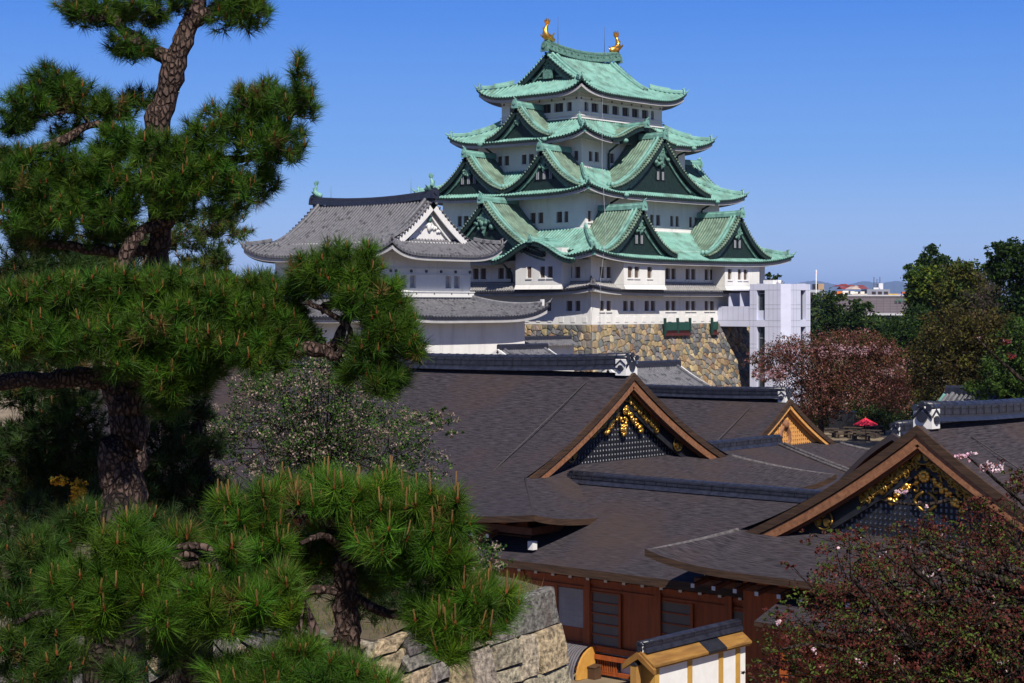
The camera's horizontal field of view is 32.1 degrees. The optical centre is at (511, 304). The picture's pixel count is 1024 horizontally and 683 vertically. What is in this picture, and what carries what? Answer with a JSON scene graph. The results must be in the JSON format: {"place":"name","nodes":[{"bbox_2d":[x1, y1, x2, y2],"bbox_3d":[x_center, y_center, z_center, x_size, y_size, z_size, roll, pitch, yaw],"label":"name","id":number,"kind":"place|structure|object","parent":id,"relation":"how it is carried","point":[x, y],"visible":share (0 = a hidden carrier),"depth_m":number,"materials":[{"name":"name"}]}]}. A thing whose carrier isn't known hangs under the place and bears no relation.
{"place":"outdoors","nodes":[
{"label":"outdoors","id":0,"kind":"place"},
{"bbox_2d":[282,295,326,343],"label":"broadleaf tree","id":1,"kind":"object","parent":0,"point":[322,339],"visible":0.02,"depth_m":95.40,"materials":[{"name":"green plant"}]},
{"bbox_2d":[0,356,1008,682],"bbox_3d":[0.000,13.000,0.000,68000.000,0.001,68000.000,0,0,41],"label":"ground","id":2,"kind":"structure","parent":0,"point":[864,442],"depth_m":171.73,"materials":[{"name":"soil"}]},
{"bbox_2d":[0,240,110,682],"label":"pine tree","id":3,"kind":"object","parent":2,"relation":"on","point":[44,436],"visible":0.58,"depth_m":23.59,"materials":[{"name":"green plant"}]},
{"bbox_2d":[50,474,88,682],"bbox_3d":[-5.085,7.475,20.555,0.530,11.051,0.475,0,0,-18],"label":"yellow shrub","id":4,"kind":"object","parent":2,"relation":"on","point":[77,484],"visible":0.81,"depth_m":20.47,"materials":[{"name":"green plant"}]},
{"bbox_2d":[0,490,191,682],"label":"pine tree","id":5,"kind":"object","parent":2,"relation":"on","point":[35,639],"visible":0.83,"depth_m":12.72,"materials":[{"name":"green plant"}]},
{"bbox_2d":[60,205,258,682],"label":"pine tree","id":6,"kind":"object","parent":2,"relation":"on","point":[211,256],"visible":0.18,"depth_m":30.75,"materials":[{"name":"green plant"}]},
{"bbox_2d":[0,0,328,682],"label":"pine tree","id":7,"kind":"object","parent":2,"relation":"on","point":[60,191],"visible":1,"depth_m":16.36,"materials":[{"name":"green plant"}]},
{"bbox_2d":[22,498,325,682],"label":"pine tree","id":8,"kind":"object","parent":2,"relation":"on","point":[114,577],"visible":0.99,"depth_m":10.45,"materials":[{"name":"green plant"}]},
{"bbox_2d":[0,392,424,682],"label":"pine tree","id":9,"kind":"object","parent":2,"relation":"on","point":[184,443],"visible":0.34,"depth_m":21.74,"materials":[{"name":"green plant"}]},
{"bbox_2d":[0,230,437,682],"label":"pine tree","id":10,"kind":"object","parent":2,"relation":"on","point":[206,329],"visible":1,"depth_m":14.43,"materials":[{"name":"green plant"}]},
{"bbox_2d":[0,515,571,682],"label":"stone wall","id":11,"kind":"structure","parent":2,"relation":"on","point":[537,652],"depth_m":31.80,"materials":[{"name":"stone"}]},
{"bbox_2d":[0,522,542,648],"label":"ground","id":12,"kind":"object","parent":11,"relation":"on","point":[365,633],"depth_m":30.84,"materials":[{"name":"plant"}]},
{"bbox_2d":[185,598,415,682],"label":"pine tree","id":13,"kind":"object","parent":2,"relation":"on","point":[296,657],"visible":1,"depth_m":10.32,"materials":[{"name":"green plant"}]},
{"bbox_2d":[193,339,512,575],"bbox_3d":[-3.386,6.872,39.535,8.193,12.262,3.953,0,0,22],"label":"blossom tree","id":14,"kind":"object","parent":2,"relation":"on","point":[321,445],"visible":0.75,"depth_m":39.67,"materials":[{"name":"green plant"}]},
{"bbox_2d":[196,455,541,678],"bbox_3d":[-0.970,6.966,11.238,2.000,12.069,1.812,0,0,41],"label":"pine tree","id":15,"kind":"object","parent":2,"relation":"on","point":[388,530],"visible":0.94,"depth_m":11.09,"materials":[{"name":"green plant"}]},
{"bbox_2d":[0,351,836,576],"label":"palace hall","id":16,"kind":"structure","parent":2,"relation":"on","point":[536,428],"depth_m":72.36,"materials":[{"name":"brown wood"}]},
{"bbox_2d":[525,335,578,353],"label":"bridge wall","id":17,"kind":"structure","parent":2,"relation":"on","point":[564,344],"depth_m":200.83,"materials":[{"name":"white paint"}]},
{"bbox_2d":[566,641,594,680],"bbox_3d":[1.849,12.465,62.466,1.932,1.070,1.022,0,0,41],"label":"bark apron","id":18,"kind":"object","parent":2,"relation":"on","point":[586,659],"visible":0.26,"depth_m":61.88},
{"bbox_2d":[587,663,601,679],"bbox_3d":[2.872,12.760,61.879,0.340,0.480,0.410,0,0,41],"label":"utility box","id":19,"kind":"object","parent":2,"relation":"on","point":[594,671],"visible":1,"depth_m":61.76,"materials":[{"name":"wood"}]},
{"bbox_2d":[630,660,641,682],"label":"wooden post","id":20,"kind":"object","parent":2,"relation":"on","point":[635,671],"visible":1,"depth_m":48.14,"materials":[{"name":"yellow wood"}]},
{"bbox_2d":[525,323,749,386],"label":"stone rampart","id":21,"kind":"object","parent":2,"relation":"on","point":[701,353],"visible":0.23,"depth_m":215.72,"materials":[{"name":"stone"}]},
{"bbox_2d":[411,18,796,349],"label":"castle keep","id":22,"kind":"structure","parent":21,"relation":"on","point":[584,188],"depth_m":217.67,"materials":[{"name":"white paint"}]},
{"bbox_2d":[457,216,461,227],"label":"window","id":23,"kind":"structure","parent":22,"relation":"in","point":[460,217],"depth_m":224.09,"materials":[{"name":"white paint"}]},
{"bbox_2d":[472,269,478,280],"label":"window","id":24,"kind":"structure","parent":22,"relation":"in","point":[476,270],"depth_m":216.56,"materials":[{"name":"white paint"}]},
{"bbox_2d":[479,268,486,280],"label":"window","id":25,"kind":"structure","parent":22,"relation":"in","point":[483,269],"depth_m":215.77,"materials":[{"name":"white paint"}]},
{"bbox_2d":[497,268,503,279],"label":"window","id":26,"kind":"structure","parent":22,"relation":"in","point":[501,269],"depth_m":213.83,"materials":[{"name":"white paint"}]},
{"bbox_2d":[503,156,509,166],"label":"window","id":27,"kind":"structure","parent":22,"relation":"in","point":[507,157],"depth_m":223.11,"materials":[{"name":"white paint"}]},
{"bbox_2d":[504,268,510,279],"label":"window","id":28,"kind":"structure","parent":22,"relation":"in","point":[508,273],"depth_m":213.05,"materials":[{"name":"white paint"}]},
{"bbox_2d":[520,155,526,165],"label":"window","id":29,"kind":"structure","parent":22,"relation":"in","point":[524,156],"depth_m":221.27,"materials":[{"name":"brown paint"}]},
{"bbox_2d":[528,154,533,164],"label":"window","id":30,"kind":"structure","parent":22,"relation":"in","point":[531,155],"depth_m":220.62,"materials":[{"name":"brown paint"}]},
{"bbox_2d":[532,213,535,224],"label":"window","id":31,"kind":"structure","parent":22,"relation":"in","point":[533,214],"depth_m":215.98,"materials":[{"name":"brown paint"}]},
{"bbox_2d":[537,213,543,224],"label":"window","id":32,"kind":"structure","parent":22,"relation":"in","point":[541,214],"depth_m":215.25,"materials":[{"name":"brown paint"}]},
{"bbox_2d":[544,104,550,112],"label":"window","id":33,"kind":"structure","parent":22,"relation":"in","point":[547,108],"depth_m":221.75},
{"bbox_2d":[555,212,562,223],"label":"window","id":34,"kind":"structure","parent":22,"relation":"in","point":[559,213],"depth_m":213.36,"materials":[{"name":"brown paint"}]},
{"bbox_2d":[556,103,562,111],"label":"window","id":35,"kind":"structure","parent":22,"relation":"in","point":[559,107],"depth_m":220.46,"materials":[{"name":"glass"}]},
{"bbox_2d":[563,211,568,223],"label":"window","id":36,"kind":"structure","parent":22,"relation":"in","point":[566,212],"depth_m":212.64,"materials":[{"name":"brown paint"}]},
{"bbox_2d":[565,301,572,312],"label":"window","id":37,"kind":"structure","parent":22,"relation":"in","point":[569,302],"depth_m":206.85,"materials":[{"name":"white paint"}]},
{"bbox_2d":[568,102,571,110],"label":"window","id":38,"kind":"structure","parent":22,"relation":"in","point":[570,103],"depth_m":219.28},
{"bbox_2d":[573,267,580,279],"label":"window","id":39,"kind":"structure","parent":22,"relation":"in","point":[577,268],"depth_m":205.99,"materials":[{"name":"white paint"}]},
{"bbox_2d":[574,301,580,312],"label":"window","id":40,"kind":"structure","parent":22,"relation":"in","point":[578,302],"depth_m":205.94,"materials":[{"name":"white paint"}]},
{"bbox_2d":[592,103,595,111],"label":"window","id":41,"kind":"structure","parent":22,"relation":"in","point":[593,105],"depth_m":220.57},
{"bbox_2d":[594,152,599,163],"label":"window","id":42,"kind":"structure","parent":22,"relation":"in","point":[596,153],"depth_m":217.41,"materials":[{"name":"white paint"}]},
{"bbox_2d":[599,301,605,312],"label":"window","id":43,"kind":"structure","parent":22,"relation":"in","point":[601,302],"depth_m":206.24,"materials":[{"name":"white paint"}]},
{"bbox_2d":[599,267,605,279],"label":"window","id":44,"kind":"structure","parent":22,"relation":"in","point":[601,268],"depth_m":206.24,"materials":[{"name":"white paint"}]},
{"bbox_2d":[603,105,606,113],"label":"window","id":45,"kind":"structure","parent":22,"relation":"in","point":[604,106],"depth_m":222.51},
{"bbox_2d":[606,267,610,279],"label":"window","id":46,"kind":"structure","parent":22,"relation":"in","point":[608,268],"depth_m":207.35,"materials":[{"name":"white paint"}]},
{"bbox_2d":[606,301,612,312],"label":"window","id":47,"kind":"structure","parent":22,"relation":"in","point":[608,302],"depth_m":207.35,"materials":[{"name":"white paint"}]},
{"bbox_2d":[610,153,612,164],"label":"window","id":48,"kind":"structure","parent":22,"relation":"in","point":[611,155],"depth_m":219.60,"materials":[{"name":"white paint"}]},
{"bbox_2d":[612,106,616,114],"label":"window","id":49,"kind":"structure","parent":22,"relation":"in","point":[614,109],"depth_m":223.71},
{"bbox_2d":[622,107,626,115],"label":"window","id":50,"kind":"structure","parent":22,"relation":"in","point":[624,110],"depth_m":225.25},
{"bbox_2d":[623,301,628,311],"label":"window","id":51,"kind":"structure","parent":22,"relation":"in","point":[624,302],"depth_m":209.49,"materials":[{"name":"white paint"}]},
{"bbox_2d":[630,301,635,311],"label":"window","id":52,"kind":"structure","parent":22,"relation":"in","point":[631,302],"depth_m":210.47,"materials":[{"name":"white paint"}]},
{"bbox_2d":[632,109,636,117],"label":"window","id":53,"kind":"structure","parent":22,"relation":"in","point":[634,111],"depth_m":226.79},
{"bbox_2d":[642,110,645,118],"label":"window","id":54,"kind":"structure","parent":22,"relation":"in","point":[643,111],"depth_m":228.24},
{"bbox_2d":[644,301,650,311],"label":"window","id":55,"kind":"structure","parent":22,"relation":"in","point":[646,302],"depth_m":212.69,"materials":[{"name":"white paint"}]},
{"bbox_2d":[651,301,656,311],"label":"window","id":56,"kind":"structure","parent":22,"relation":"in","point":[652,302],"depth_m":213.57,"materials":[{"name":"brown paint"}]},
{"bbox_2d":[656,215,661,226],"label":"window","id":57,"kind":"structure","parent":22,"relation":"in","point":[657,216],"depth_m":221.38,"materials":[{"name":"brown paint"}]},
{"bbox_2d":[665,268,670,280],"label":"window","id":58,"kind":"structure","parent":22,"relation":"in","point":[666,279],"depth_m":215.77,"materials":[{"name":"brown paint"}]},
{"bbox_2d":[671,301,676,311],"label":"window","id":59,"kind":"structure","parent":22,"relation":"in","point":[672,302],"depth_m":216.67,"materials":[{"name":"brown paint"}]},
{"bbox_2d":[671,269,676,280],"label":"window","id":60,"kind":"structure","parent":22,"relation":"in","point":[672,270],"depth_m":216.67,"materials":[{"name":"brown paint"}]},
{"bbox_2d":[691,301,696,311],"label":"window","id":61,"kind":"structure","parent":22,"relation":"in","point":[692,302],"depth_m":219.76,"materials":[{"name":"brown paint"}]},
{"bbox_2d":[691,269,696,280],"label":"window","id":62,"kind":"structure","parent":22,"relation":"in","point":[692,270],"depth_m":219.76,"materials":[{"name":"brown paint"}]},
{"bbox_2d":[710,301,715,311],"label":"window","id":63,"kind":"structure","parent":22,"relation":"in","point":[711,302],"depth_m":222.79,"materials":[{"name":"brown paint"}]},
{"bbox_2d":[663,318,690,335],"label":"green screen","id":64,"kind":"object","parent":21,"relation":"on","point":[677,328],"visible":1,"depth_m":215.55,"materials":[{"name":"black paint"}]},
{"bbox_2d":[709,318,718,334],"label":"green screen","id":65,"kind":"object","parent":21,"relation":"on","point":[714,326],"visible":1,"depth_m":221.38,"materials":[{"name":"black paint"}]},
{"bbox_2d":[471,470,822,680],"bbox_3d":[11.085,9.682,60.750,23.720,6.636,11.800,0,0,41],"label":"palace corridor","id":66,"kind":"object","parent":2,"relation":"on","point":[619,594],"visible":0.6,"depth_m":62.15,"materials":[{"name":"brown wood"}]},
{"bbox_2d":[555,585,583,642],"bbox_3d":[2.093,10.975,63.082,1.385,1.950,0.085,0,0,41],"label":"sliding door","id":67,"kind":"structure","parent":66,"relation":"in","point":[569,601],"depth_m":63.09,"materials":[{"name":"paper"}]},
{"bbox_2d":[590,590,621,648],"bbox_3d":[3.261,10.975,62.052,1.388,1.950,0.085,0,0,41],"label":"sliding door","id":68,"kind":"structure","parent":66,"relation":"in","point":[605,607],"depth_m":62.05,"materials":[{"name":"grey wood"}]},
{"bbox_2d":[661,600,693,635],"bbox_3d":[5.534,10.975,60.048,1.431,1.950,0.085,0,0,41],"label":"sliding door","id":69,"kind":"structure","parent":66,"relation":"in","point":[676,616],"depth_m":60.06,"materials":[{"name":"grey wood"}]},
{"bbox_2d":[732,609,742,631],"bbox_3d":[7.709,10.975,58.130,1.348,1.950,0.085,0,0,41],"label":"sliding door","id":70,"kind":"structure","parent":66,"relation":"in","point":[738,614],"depth_m":58.40,"materials":[{"name":"grey wood"}]},
{"bbox_2d":[622,618,751,682],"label":"courtyard wall","id":71,"kind":"structure","parent":2,"relation":"on","point":[713,653],"depth_m":49.60,"materials":[{"name":"white paint"}]},
{"bbox_2d":[717,280,809,403],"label":"lift tower","id":72,"kind":"structure","parent":2,"relation":"on","point":[767,310],"depth_m":219.54,"materials":[{"name":"white concrete"}]},
{"bbox_2d":[765,272,781,280],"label":"pine tree","id":73,"kind":"object","parent":2,"relation":"on","point":[769,276],"visible":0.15,"depth_m":299.47,"materials":[{"name":"green plant"}]},
{"bbox_2d":[707,434,848,489],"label":"palace corridor","id":74,"kind":"object","parent":2,"relation":"on","point":[774,449],"visible":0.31,"depth_m":84.69,"materials":[{"name":"brown wood"}]},
{"bbox_2d":[810,290,824,295],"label":"office","id":75,"kind":"structure","parent":2,"relation":"on","point":[812,292],"depth_m":560.00,"materials":[{"name":"paint"}]},
{"bbox_2d":[812,284,823,289],"bbox_3d":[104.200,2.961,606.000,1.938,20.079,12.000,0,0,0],"label":"corner tower building","id":76,"kind":"structure","parent":2,"relation":"on","point":[820,286],"depth_m":600.00,"materials":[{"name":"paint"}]},
{"bbox_2d":[810,287,852,360],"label":"pine tree","id":77,"kind":"object","parent":2,"relation":"on","point":[830,306],"visible":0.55,"depth_m":258.44,"materials":[{"name":"green plant"}]},
{"bbox_2d":[645,398,1023,682],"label":"palace hall","id":78,"kind":"structure","parent":2,"relation":"on","point":[920,462],"depth_m":53.24,"materials":[{"name":"brown wood"}]},
{"bbox_2d":[742,326,928,432],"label":"cherry tree","id":79,"kind":"object","parent":2,"relation":"on","point":[832,388],"visible":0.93,"depth_m":158.35,"materials":[{"name":"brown plant"}]},
{"bbox_2d":[829,430,852,438],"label":"picnic table","id":80,"kind":"object","parent":2,"relation":"on","point":[835,434],"visible":0.95,"depth_m":173.66,"materials":[{"name":"brown wood"}]},
{"bbox_2d":[754,593,934,682],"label":"entrance porch","id":81,"kind":"object","parent":2,"relation":"on","point":[783,607],"visible":0.21,"depth_m":51.84,"materials":[{"name":"wood"}]},
{"bbox_2d":[843,427,862,433],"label":"picnic table","id":82,"kind":"object","parent":2,"relation":"on","point":[857,430],"visible":0.47,"depth_m":177.53,"materials":[{"name":"brown wood"}]},
{"bbox_2d":[829,298,885,360],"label":"pine tree","id":83,"kind":"object","parent":2,"relation":"on","point":[858,316],"visible":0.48,"depth_m":252.87,"materials":[{"name":"green plant"}]},
{"bbox_2d":[849,432,872,440],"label":"picnic table","id":84,"kind":"object","parent":2,"relation":"on","point":[854,435],"visible":0.94,"depth_m":170.98,"materials":[{"name":"brown wood"}]},
{"bbox_2d":[812,392,911,429],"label":"shrub","id":85,"kind":"object","parent":2,"relation":"on","point":[875,417],"visible":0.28,"depth_m":186.20,"materials":[{"name":"green plant"}]},
{"bbox_2d":[853,416,877,441],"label":"parasol","id":86,"kind":"object","parent":2,"relation":"on","point":[865,421],"visible":1,"depth_m":168.33,"materials":[{"name":"red fabric"}]},
{"bbox_2d":[858,429,883,438],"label":"picnic table","id":87,"kind":"object","parent":2,"relation":"on","point":[877,434],"visible":0.75,"depth_m":173.45,"materials":[{"name":"brown wood"}]},
{"bbox_2d":[866,426,887,433],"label":"picnic table","id":88,"kind":"object","parent":2,"relation":"on","point":[880,428],"visible":0.61,"depth_m":179.07,"materials":[{"name":"brown wood"}]},
{"bbox_2d":[740,336,1023,682],"bbox_3d":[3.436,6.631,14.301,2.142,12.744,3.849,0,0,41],"label":"cherry tree","id":89,"kind":"object","parent":2,"relation":"on","point":[967,631],"visible":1,"depth_m":13.96,"materials":[{"name":"brown plant"}]},
{"bbox_2d":[863,315,912,365],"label":"pine tree","id":90,"kind":"object","parent":2,"relation":"on","point":[878,326],"visible":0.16,"depth_m":238.42,"materials":[{"name":"green plant"}]},
{"bbox_2d":[810,295,971,350],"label":"sports hall","id":91,"kind":"structure","parent":2,"relation":"on","point":[886,305],"depth_m":420.00,"materials":[{"name":"grey tile"}]},
{"bbox_2d":[839,419,957,479],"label":"palace porch","id":92,"kind":"object","parent":2,"relation":"on","point":[899,429],"visible":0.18,"depth_m":68.91,"materials":[{"name":"brown wood"}]},
{"bbox_2d":[874,301,945,420],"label":"broadleaf tree","id":93,"kind":"object","parent":2,"relation":"on","point":[902,334],"visible":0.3,"depth_m":172.82,"materials":[{"name":"green plant"}]},
{"bbox_2d":[900,263,956,328],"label":"broadleaf tree","id":94,"kind":"object","parent":2,"relation":"on","point":[918,285],"visible":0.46,"depth_m":183.42,"materials":[{"name":"green plant"}]},
{"bbox_2d":[900,243,961,337],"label":"broadleaf tree","id":95,"kind":"object","parent":2,"relation":"on","point":[927,258],"visible":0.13,"depth_m":198.81,"materials":[{"name":"green plant"}]},
{"bbox_2d":[899,299,1023,402],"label":"broadleaf tree","id":96,"kind":"object","parent":2,"relation":"on","point":[958,345],"visible":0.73,"depth_m":128.71,"materials":[{"name":"green plant"}]},
{"bbox_2d":[926,256,1005,327],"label":"broadleaf tree","id":97,"kind":"object","parent":2,"relation":"on","point":[959,280],"visible":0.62,"depth_m":178.21,"materials":[{"name":"green plant"}]},
{"bbox_2d":[938,385,1023,400],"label":"rest house","id":98,"kind":"structure","parent":2,"relation":"on","point":[953,393],"depth_m":117.00,"materials":[{"name":"grey tile"}]},
{"bbox_2d":[957,269,1013,356],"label":"broadleaf tree","id":99,"kind":"object","parent":2,"relation":"on","point":[988,302],"visible":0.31,"depth_m":164.85,"materials":[{"name":"green plant"}]},
{"bbox_2d":[960,310,1023,399],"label":"broadleaf tree","id":100,"kind":"object","parent":2,"relation":"on","point":[1006,382],"visible":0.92,"depth_m":111.56,"materials":[{"name":"green plant"}]},
{"bbox_2d":[979,236,1023,363],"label":"broadleaf tree","id":101,"kind":"object","parent":2,"relation":"on","point":[1010,266],"visible":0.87,"depth_m":149.00,"materials":[{"name":"green plant"}]},
{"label":"stone plinth","id":102,"kind":"object","parent":2,"relation":"on","visible":0},
{"bbox_2d":[239,173,551,353],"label":"keep","id":103,"kind":"structure","parent":102,"relation":"on","point":[431,250],"depth_m":188.31,"materials":[{"name":"white paint"}]},
{"bbox_2d":[410,275,413,287],"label":"window","id":104,"kind":"structure","parent":103,"relation":"in","point":[411,277],"depth_m":185.51,"materials":[{"name":"grey"}]},
{"bbox_2d":[446,276,448,287],"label":"window","id":105,"kind":"structure","parent":103,"relation":"in","point":[447,277],"depth_m":189.58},
{"bbox_2d":[454,276,457,287],"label":"window","id":106,"kind":"structure","parent":103,"relation":"in","point":[455,277],"depth_m":190.58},
{"bbox_2d":[0,0,1023,284],"label":"sky","id":107,"kind":"structure","parent":0,"point":[862,136],"materials":[{"name":"blue"}]},
{"bbox_2d":[491,343,555,354],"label":"gate roof","id":108,"kind":"structure","parent":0,"point":[534,348],"depth_m":169.40,"materials":[{"name":"grey tile"}]},
{"bbox_2d":[603,360,710,385],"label":"gate building","id":109,"kind":"structure","parent":0,"point":[667,372],"depth_m":146.68,"materials":[{"name":"grey tile"}]},
{"bbox_2d":[646,384,869,467],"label":"palace hall","id":110,"kind":"structure","parent":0,"point":[709,413],"depth_m":92.78,"materials":[{"name":"brown wood"}]},
{"bbox_2d":[829,411,856,431],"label":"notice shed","id":111,"kind":"structure","parent":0,"point":[849,420],"depth_m":182.01,"materials":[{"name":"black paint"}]},
{"bbox_2d":[845,286,859,294],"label":"town house","id":112,"kind":"structure","parent":0,"point":[852,288],"depth_m":702.65,"materials":[{"name":"paint"}]},
{"bbox_2d":[861,283,889,294],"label":"apartment block","id":113,"kind":"structure","parent":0,"point":[879,290],"depth_m":850.00,"materials":[{"name":"concrete"}]},
{"bbox_2d":[795,279,1014,298],"bbox_3d":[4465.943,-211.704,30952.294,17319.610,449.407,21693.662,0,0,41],"label":"hills","id":114,"kind":"structure","parent":0,"point":[895,287],"depth_m":28519.19,"materials":[{"name":"blue"}]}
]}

